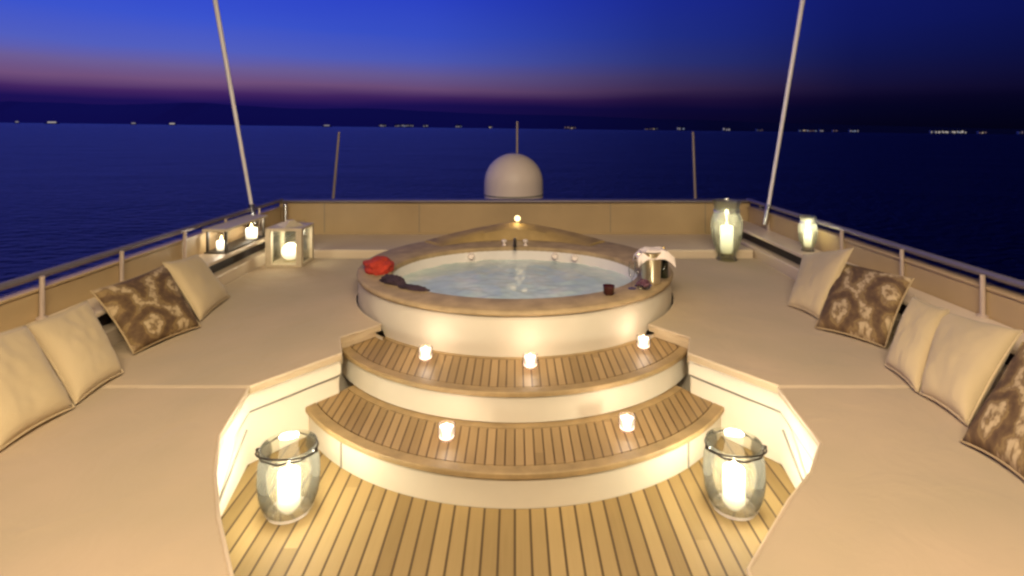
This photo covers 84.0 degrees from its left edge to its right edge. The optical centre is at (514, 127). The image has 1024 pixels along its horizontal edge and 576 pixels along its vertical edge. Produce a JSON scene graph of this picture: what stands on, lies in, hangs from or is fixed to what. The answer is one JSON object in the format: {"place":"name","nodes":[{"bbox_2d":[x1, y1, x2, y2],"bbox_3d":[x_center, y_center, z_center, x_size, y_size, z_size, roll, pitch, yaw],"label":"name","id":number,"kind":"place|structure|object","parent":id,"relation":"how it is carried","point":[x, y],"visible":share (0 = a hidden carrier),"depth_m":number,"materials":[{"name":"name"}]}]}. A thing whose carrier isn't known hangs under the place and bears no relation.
{"place":"outdoors","nodes":[
{"label":"outdoors","id":0,"kind":"place"},
{"bbox_2d":[332,132,339,198],"bbox_3d":[-2.999,0.907,9.400,0.229,1.686,0.120,0,0,0],"label":"jackstaff","id":1,"kind":"object","parent":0,"point":[335,169],"visible":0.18,"depth_m":9.38,"materials":[{"name":"metal"}]},
{"bbox_2d":[221,436,794,575],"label":"deck floor","id":2,"kind":"structure","parent":0,"point":[350,524],"depth_m":2.81,"materials":[{"name":"brown wood"}]},
{"bbox_2d":[0,207,281,331],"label":"bulwark","id":3,"kind":"object","parent":2,"relation":"on","point":[19,307],"visible":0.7,"depth_m":4.22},
{"bbox_2d":[28,221,304,345],"bbox_3d":[-2.947,1.619,4.200,0.295,0.755,6.800,0,0,0],"label":"side shelf","id":4,"kind":"object","parent":2,"relation":"on","point":[227,268],"visible":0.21,"depth_m":5.64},
{"bbox_2d":[0,198,283,319],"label":"handrail","id":5,"kind":"object","parent":4,"relation":"on","point":[41,275],"visible":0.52,"depth_m":4.43,"materials":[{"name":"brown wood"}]},
{"bbox_2d":[212,0,257,224],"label":"whip antenna","id":6,"kind":"object","parent":5,"relation":"attached to","point":[251,205],"visible":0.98,"depth_m":6.71,"materials":[{"name":"metal"}]},
{"bbox_2d":[202,215,267,253],"bbox_3d":[-2.950,1.117,6.050,0.240,0.245,0.940,0,0,0],"label":"long lantern","id":7,"kind":"object","parent":4,"relation":"on","point":[229,225],"visible":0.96,"depth_m":5.92,"materials":[{"name":"metal"}]},
{"bbox_2d":[216,236,223,250],"bbox_3d":[-2.950,1.155,5.720,0.090,0.145,0.090,0,0,0],"label":"pillar candle","id":8,"kind":"object","parent":7,"relation":"in","point":[220,245],"visible":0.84,"depth_m":5.68,"materials":[{"name":"beige wax"}]},
{"bbox_2d":[246,223,256,238],"bbox_3d":[-2.930,1.145,6.330,0.120,0.165,0.120,0,0,0],"label":"pillar candle","id":9,"kind":"object","parent":7,"relation":"in","point":[251,232],"visible":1,"depth_m":6.28,"materials":[{"name":"beige wax"}]},
{"bbox_2d":[283,204,287,221],"bbox_3d":[-3.015,1.208,7.480,0.060,0.415,0.060,0,0,0],"label":"corner post","id":10,"kind":"object","parent":4,"relation":"on","point":[285,212],"visible":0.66,"depth_m":7.46,"materials":[{"name":"metal"}]},
{"bbox_2d":[255,431,320,524],"bbox_3d":[-1.180,1.825,2.972,0.321,0.348,0.316,0,0,0],"label":"glass lantern","id":11,"kind":"object","parent":2,"relation":"on","point":[272,513],"visible":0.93,"depth_m":2.89,"materials":[{"name":"glass"}]},
{"bbox_2d":[277,464,299,513],"bbox_3d":[-1.180,1.863,2.972,0.112,0.245,0.112,0,0,0],"label":"pillar candle","id":12,"kind":"object","parent":11,"relation":"in","point":[288,489],"visible":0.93,"depth_m":2.93,"materials":[{"name":"beige wax"}]},
{"bbox_2d":[217,297,385,515],"bbox_3d":[-1.851,1.780,3.725,1.878,0.433,5.650,0,0,0],"label":"lounge base","id":13,"kind":"object","parent":2,"relation":"on","point":[268,414],"visible":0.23,"depth_m":3.48,"materials":[{"name":"white paint"}]},
{"bbox_2d":[0,387,249,575],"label":"sun pad","id":14,"kind":"object","parent":13,"relation":"on","point":[110,481],"visible":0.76,"depth_m":2.39,"materials":[{"name":"fabric"}]},
{"bbox_2d":[0,324,74,450],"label":"scatter cushion","id":15,"kind":"object","parent":14,"relation":"on","point":[33,393],"visible":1,"depth_m":2.91,"materials":[{"name":"fabric"}]},
{"bbox_2d":[99,258,381,393],"bbox_3d":[-1.829,1.553,4.958,1.912,0.086,3.256,0,0,0],"label":"sun pad","id":16,"kind":"object","parent":13,"relation":"on","point":[262,327],"visible":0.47,"depth_m":4.16,"materials":[{"name":"fabric"}]},
{"bbox_2d":[25,300,123,404],"bbox_3d":[-2.638,1.324,3.408,0.819,0.363,0.399,0,0,35],"label":"scatter cushion","id":17,"kind":"object","parent":16,"relation":"on","point":[74,343],"visible":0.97,"depth_m":3.33,"materials":[{"name":"fabric"}]},
{"bbox_2d":[90,265,200,354],"bbox_3d":[-2.615,1.298,4.208,0.503,0.403,0.894,0,0,0],"label":"scatter cushion","id":18,"kind":"object","parent":16,"relation":"on","point":[147,309],"visible":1,"depth_m":4.01,"materials":[{"name":"fabric"}]},
{"bbox_2d":[162,254,229,320],"bbox_3d":[-2.639,1.291,4.745,0.411,0.417,0.679,0,0,0],"label":"scatter cushion","id":19,"kind":"object","parent":16,"relation":"on","point":[203,290],"visible":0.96,"depth_m":4.65,"materials":[{"name":"fabric"}]},
{"bbox_2d":[265,219,313,266],"bbox_3d":[-2.502,1.267,6.340,0.393,0.482,0.390,0,0,0],"label":"square lantern","id":20,"kind":"object","parent":16,"relation":"on","point":[274,239],"visible":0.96,"depth_m":6.28,"materials":[{"name":"silver metal"}]},
{"bbox_2d":[281,243,295,261],"bbox_3d":[-2.500,1.379,6.340,0.189,0.195,0.189,0,0,0],"label":"ball candle","id":21,"kind":"object","parent":20,"relation":"in","point":[288,252],"visible":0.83,"depth_m":6.27,"materials":[{"name":"beige wax"}]},
{"bbox_2d":[279,199,750,233],"bbox_3d":[0.000,1.481,7.665,6.400,1.032,0.190,0,0,0],"label":"bulwark","id":22,"kind":"object","parent":2,"relation":"on","point":[451,216],"visible":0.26,"depth_m":7.62,"materials":[{"name":"beige paint"}]},
{"bbox_2d":[306,385,723,508],"bbox_3d":[0.000,1.899,3.475,2.703,0.197,1.030,0,0,0],"label":"curved step","id":23,"kind":"object","parent":2,"relation":"on","point":[360,433],"visible":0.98,"depth_m":3.23,"materials":[{"name":"brown wood"}]},
{"bbox_2d":[438,421,454,441],"bbox_3d":[-0.394,1.751,3.287,0.100,0.094,0.100,0,0,0],"label":"tealight","id":24,"kind":"object","parent":23,"relation":"on","point":[446,432],"visible":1,"depth_m":3.26,"materials":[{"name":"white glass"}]},
{"bbox_2d":[342,336,687,422],"bbox_3d":[0.000,1.697,3.951,2.567,0.194,1.022,0,0,0],"label":"curved step","id":25,"kind":"object","parent":23,"relation":"on","point":[514,390],"visible":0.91,"depth_m":3.69,"materials":[{"name":"brown wood"}]},
{"bbox_2d":[418,345,432,361],"bbox_3d":[-0.616,1.551,3.926,0.100,0.094,0.100,0,0,0],"label":"tealight","id":26,"kind":"object","parent":25,"relation":"on","point":[425,353],"visible":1,"depth_m":3.90,"materials":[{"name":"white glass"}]},
{"bbox_2d":[357,221,672,356],"bbox_3d":[0.000,1.556,5.410,2.902,0.881,2.902,0,0,0],"label":"hot tub","id":27,"kind":"object","parent":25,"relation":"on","point":[541,293],"visible":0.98,"depth_m":4.56,"materials":[{"name":"white plastic"}]},
{"bbox_2d":[363,256,393,275],"bbox_3d":[-1.214,1.217,5.099,0.278,0.120,0.368,0,0,-20],"label":"red towel","id":28,"kind":"object","parent":27,"relation":"on","point":[379,265],"visible":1,"depth_m":4.98,"materials":[{"name":"red fabric"}]},
{"bbox_2d":[379,274,406,285],"bbox_3d":[-1.000,1.242,4.679,0.323,0.070,0.127,0,0,35],"label":"dark towel","id":29,"kind":"object","parent":27,"relation":"on","point":[392,279],"visible":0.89,"depth_m":4.64,"materials":[{"name":"fabric"}]},
{"bbox_2d":[398,284,429,291],"bbox_3d":[-0.803,1.259,4.498,0.301,0.037,0.084,0,0,25],"label":"swim cap","id":30,"kind":"object","parent":27,"relation":"on","point":[412,287],"visible":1,"depth_m":4.47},
{"bbox_2d":[502,238,527,250],"bbox_3d":[0.000,1.241,6.098,0.286,0.114,0.200,0,0,0],"label":"tub faucet","id":31,"kind":"object","parent":27,"relation":"attached to","point":[504,241],"visible":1,"depth_m":6.14,"materials":[{"name":"metal"}]},
{"bbox_2d":[514,215,520,222],"bbox_3d":[0.030,1.083,6.720,0.080,0.098,0.080,0,0,0],"label":"globe lamp","id":32,"kind":"object","parent":27,"relation":"on","point":[517,218],"visible":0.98,"depth_m":6.70,"materials":[{"name":"white glass"}]},
{"bbox_2d":[603,284,614,295],"bbox_3d":[0.720,1.242,4.360,0.092,0.070,0.092,0,0,0],"label":"votive glass","id":33,"kind":"object","parent":27,"relation":"on","point":[608,289],"visible":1,"depth_m":4.33,"materials":[{"name":"red glass"}]},
{"bbox_2d":[628,262,635,289],"bbox_3d":[0.930,1.172,4.520,0.064,0.210,0.064,0,0,0],"label":"champagne flute","id":34,"kind":"object","parent":27,"relation":"on","point":[630,288],"visible":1,"depth_m":4.52,"materials":[{"name":"clear glass"}]},
{"bbox_2d":[635,279,651,289],"bbox_3d":[1.020,1.236,4.500,0.130,0.083,0.130,0,0,0],"label":"grape bowl","id":35,"kind":"object","parent":27,"relation":"on","point":[645,284],"visible":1,"depth_m":4.48,"materials":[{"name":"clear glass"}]},
{"bbox_2d":[637,250,660,284],"bbox_3d":[1.120,1.143,4.680,0.185,0.268,0.185,0,0,-39],"label":"wine cooler","id":36,"kind":"object","parent":27,"relation":"on","point":[651,271],"visible":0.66,"depth_m":4.61,"materials":[{"name":"silver metal"}]},
{"bbox_2d":[633,247,675,267],"bbox_3d":[1.150,1.063,4.700,0.306,0.137,0.216,0,0,0],"label":"draped towel","id":37,"kind":"object","parent":36,"relation":"on","point":[665,255],"visible":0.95,"depth_m":4.62,"materials":[{"name":"white fabric"}]},
{"bbox_2d":[661,246,668,277],"bbox_3d":[1.270,1.146,4.860,0.084,0.262,0.084,0,0,0],"label":"champagne bottle","id":38,"kind":"object","parent":27,"relation":"on","point":[664,268],"visible":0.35,"depth_m":4.82,"materials":[{"name":"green glass"}]},
{"bbox_2d":[523,353,537,369],"bbox_3d":[0.102,1.551,3.796,0.100,0.094,0.100,0,0,0],"label":"tealight","id":39,"kind":"object","parent":25,"relation":"on","point":[530,361],"visible":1,"depth_m":3.77,"materials":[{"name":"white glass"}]},
{"bbox_2d":[636,335,649,349],"bbox_3d":[0.933,1.551,4.129,0.100,0.094,0.100,0,0,0],"label":"tealight","id":40,"kind":"object","parent":25,"relation":"on","point":[643,342],"visible":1,"depth_m":4.10,"materials":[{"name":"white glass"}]},
{"bbox_2d":[618,412,634,432],"bbox_3d":[0.667,1.751,3.386,0.100,0.094,0.100,0,0,0],"label":"tealight","id":41,"kind":"object","parent":23,"relation":"on","point":[626,423],"visible":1,"depth_m":3.36,"materials":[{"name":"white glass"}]},
{"bbox_2d":[292,234,752,257],"bbox_3d":[0.000,1.708,7.115,5.560,0.577,0.990,0,0,0],"label":"bow ledge","id":42,"kind":"object","parent":2,"relation":"on","point":[372,245],"visible":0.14,"depth_m":6.99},
{"bbox_2d":[644,298,816,488],"bbox_3d":[1.771,1.780,3.725,2.038,0.433,5.650,0,0,0],"label":"lounge base","id":43,"kind":"object","parent":2,"relation":"on","point":[767,418],"visible":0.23,"depth_m":3.48,"materials":[{"name":"white paint"}]},
{"bbox_2d":[648,258,910,392],"bbox_3d":[1.829,1.553,4.958,1.912,0.086,3.256,0,0,0],"label":"sun pad","id":44,"kind":"object","parent":43,"relation":"on","point":[740,318],"visible":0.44,"depth_m":4.18,"materials":[{"name":"fabric"}]},
{"bbox_2d":[710,199,742,261],"bbox_3d":[2.420,1.168,6.500,0.350,0.680,0.350,0,0,0],"label":"hurricane lantern","id":45,"kind":"object","parent":44,"relation":"on","point":[739,236],"visible":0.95,"depth_m":6.46,"materials":[{"name":"clear glass"}]},
{"bbox_2d":[720,222,732,253],"bbox_3d":[2.420,1.246,6.500,0.140,0.355,0.140,0,0,0],"label":"pillar candle","id":46,"kind":"object","parent":45,"relation":"in","point":[726,238],"visible":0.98,"depth_m":6.44,"materials":[{"name":"beige wax"}]},
{"bbox_2d":[787,247,853,317],"bbox_3d":[2.554,1.248,4.979,0.504,0.519,1.098,0,0,0],"label":"scatter cushion","id":47,"kind":"object","parent":44,"relation":"on","point":[818,274],"visible":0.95,"depth_m":4.73,"materials":[{"name":"fabric"}]},
{"bbox_2d":[814,264,914,347],"bbox_3d":[2.534,1.286,4.432,0.583,0.450,1.129,0,0,0],"label":"scatter cushion","id":48,"kind":"object","parent":44,"relation":"on","point":[862,303],"visible":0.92,"depth_m":4.14,"materials":[{"name":"fabric"}]},
{"bbox_2d":[884,295,949,392],"bbox_3d":[2.517,1.326,3.576,0.844,0.347,0.258,0,0,-39],"label":"scatter cushion","id":49,"kind":"object","parent":44,"relation":"on","point":[908,353],"visible":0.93,"depth_m":3.52,"materials":[{"name":"fabric"}]},
{"bbox_2d":[746,387,1023,575],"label":"sun pad","id":50,"kind":"object","parent":43,"relation":"on","point":[900,481],"visible":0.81,"depth_m":2.31,"materials":[{"name":"fabric"}]},
{"bbox_2d":[919,313,1022,425],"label":"scatter cushion","id":51,"kind":"object","parent":50,"relation":"on","point":[966,359],"visible":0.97,"depth_m":3.12,"materials":[{"name":"fabric"}]},
{"bbox_2d":[960,341,1023,480],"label":"scatter cushion","id":52,"kind":"object","parent":50,"relation":"on","point":[995,430],"visible":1,"depth_m":2.66,"materials":[{"name":"fabric"}]},
{"bbox_2d":[702,429,767,520],"bbox_3d":[1.154,1.825,2.998,0.322,0.348,0.316,0,0,0],"label":"glass lantern","id":53,"kind":"object","parent":2,"relation":"on","point":[750,509],"visible":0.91,"depth_m":2.92,"materials":[{"name":"glass"}]},
{"bbox_2d":[723,461,744,510],"bbox_3d":[1.154,1.863,2.998,0.112,0.245,0.112,0,0,0],"label":"pillar candle","id":54,"kind":"object","parent":53,"relation":"in","point":[733,486],"visible":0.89,"depth_m":2.95,"materials":[{"name":"beige wax"}]},
{"bbox_2d":[725,221,1023,387],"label":"side shelf","id":55,"kind":"object","parent":2,"relation":"on","point":[780,253],"visible":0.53,"depth_m":5.94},
{"bbox_2d":[798,215,817,251],"bbox_3d":[2.950,1.063,5.728,0.182,0.354,0.182,0,0,0],"label":"hurricane lantern","id":56,"kind":"object","parent":55,"relation":"on","point":[801,221],"visible":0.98,"depth_m":5.71,"materials":[{"name":"clear glass"}]},
{"bbox_2d":[804,226,811,246],"bbox_3d":[2.950,1.090,5.728,0.073,0.211,0.073,0,0,0],"label":"pillar candle","id":57,"kind":"object","parent":56,"relation":"in","point":[807,238],"visible":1,"depth_m":5.70,"materials":[{"name":"beige wax"}]},
{"bbox_2d":[748,207,1023,331],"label":"bulwark","id":58,"kind":"object","parent":2,"relation":"on","point":[1004,306],"visible":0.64,"depth_m":4.32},
{"bbox_2d":[746,198,1023,317],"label":"handrail","id":59,"kind":"object","parent":58,"relation":"on","point":[983,274],"visible":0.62,"depth_m":4.38,"materials":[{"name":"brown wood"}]},
{"bbox_2d":[762,0,804,224],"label":"whip antenna","id":60,"kind":"object","parent":59,"relation":"attached to","point":[767,212],"visible":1,"depth_m":6.87,"materials":[{"name":"metal"}]},
{"bbox_2d":[0,123,1023,295],"bbox_3d":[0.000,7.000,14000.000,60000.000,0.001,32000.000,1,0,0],"label":"sea","id":61,"kind":"structure","parent":0,"point":[69,192],"depth_m":83.24,"materials":[{"name":"blue liquid"}]},
{"bbox_2d":[564,126,575,128],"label":"waterfront building","id":62,"kind":"structure","parent":61,"relation":"on","point":[569,127],"depth_m":4600.00,"materials":[{"name":"paint"}]},
{"bbox_2d":[676,127,684,130],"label":"waterfront building","id":63,"kind":"structure","parent":61,"relation":"on","point":[680,128],"depth_m":4600.00,"materials":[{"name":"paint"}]},
{"bbox_2d":[798,129,815,131],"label":"waterfront building","id":64,"kind":"structure","parent":61,"relation":"on","point":[806,130],"depth_m":4600.00,"materials":[{"name":"paint"}]},
{"bbox_2d":[848,129,858,132],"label":"waterfront building","id":65,"kind":"structure","parent":61,"relation":"on","point":[853,130],"depth_m":4600.00,"materials":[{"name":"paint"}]},
{"bbox_2d":[929,130,966,133],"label":"waterfront building","id":66,"kind":"structure","parent":61,"relation":"on","point":[947,131],"depth_m":4600.00,"materials":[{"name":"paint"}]},
{"bbox_2d":[977,131,986,133],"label":"waterfront building","id":67,"kind":"structure","parent":61,"relation":"on","point":[981,132],"depth_m":4600.00,"materials":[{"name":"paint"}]},
{"bbox_2d":[0,101,1023,133],"bbox_3d":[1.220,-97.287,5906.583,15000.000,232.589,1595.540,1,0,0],"label":"hills","id":68,"kind":"structure","parent":0,"point":[157,113],"depth_m":5466.56,"materials":[{"name":"black"}]},
{"bbox_2d":[395,124,413,126],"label":"waterfront building","id":69,"kind":"structure","parent":68,"relation":"on","point":[404,125],"depth_m":4600.00,"materials":[{"name":"paint"}]},
{"bbox_2d":[0,0,1023,128],"label":"sky","id":70,"kind":"structure","parent":0,"point":[917,63],"materials":[{"name":"blue"}]},
{"bbox_2d":[484,153,542,198],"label":"satellite dome","id":71,"kind":"structure","parent":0,"point":[513,176],"depth_m":8.64,"materials":[{"name":"paint"}]},
{"bbox_2d":[516,122,517,153],"bbox_3d":[0.038,0.822,9.600,0.048,1.856,0.046,0,0,0],"label":"aerial","id":72,"kind":"object","parent":71,"relation":"attached to","point":[517,137],"visible":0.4,"depth_m":9.58,"materials":[{"name":"grey metal"}]},
{"bbox_2d":[692,132,696,198],"bbox_3d":[3.000,0.907,9.399,0.124,1.684,0.120,0,0,-43],"label":"jackstaff","id":73,"kind":"object","parent":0,"point":[694,169],"visible":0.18,"depth_m":9.38,"materials":[{"name":"metal"}]}
]}

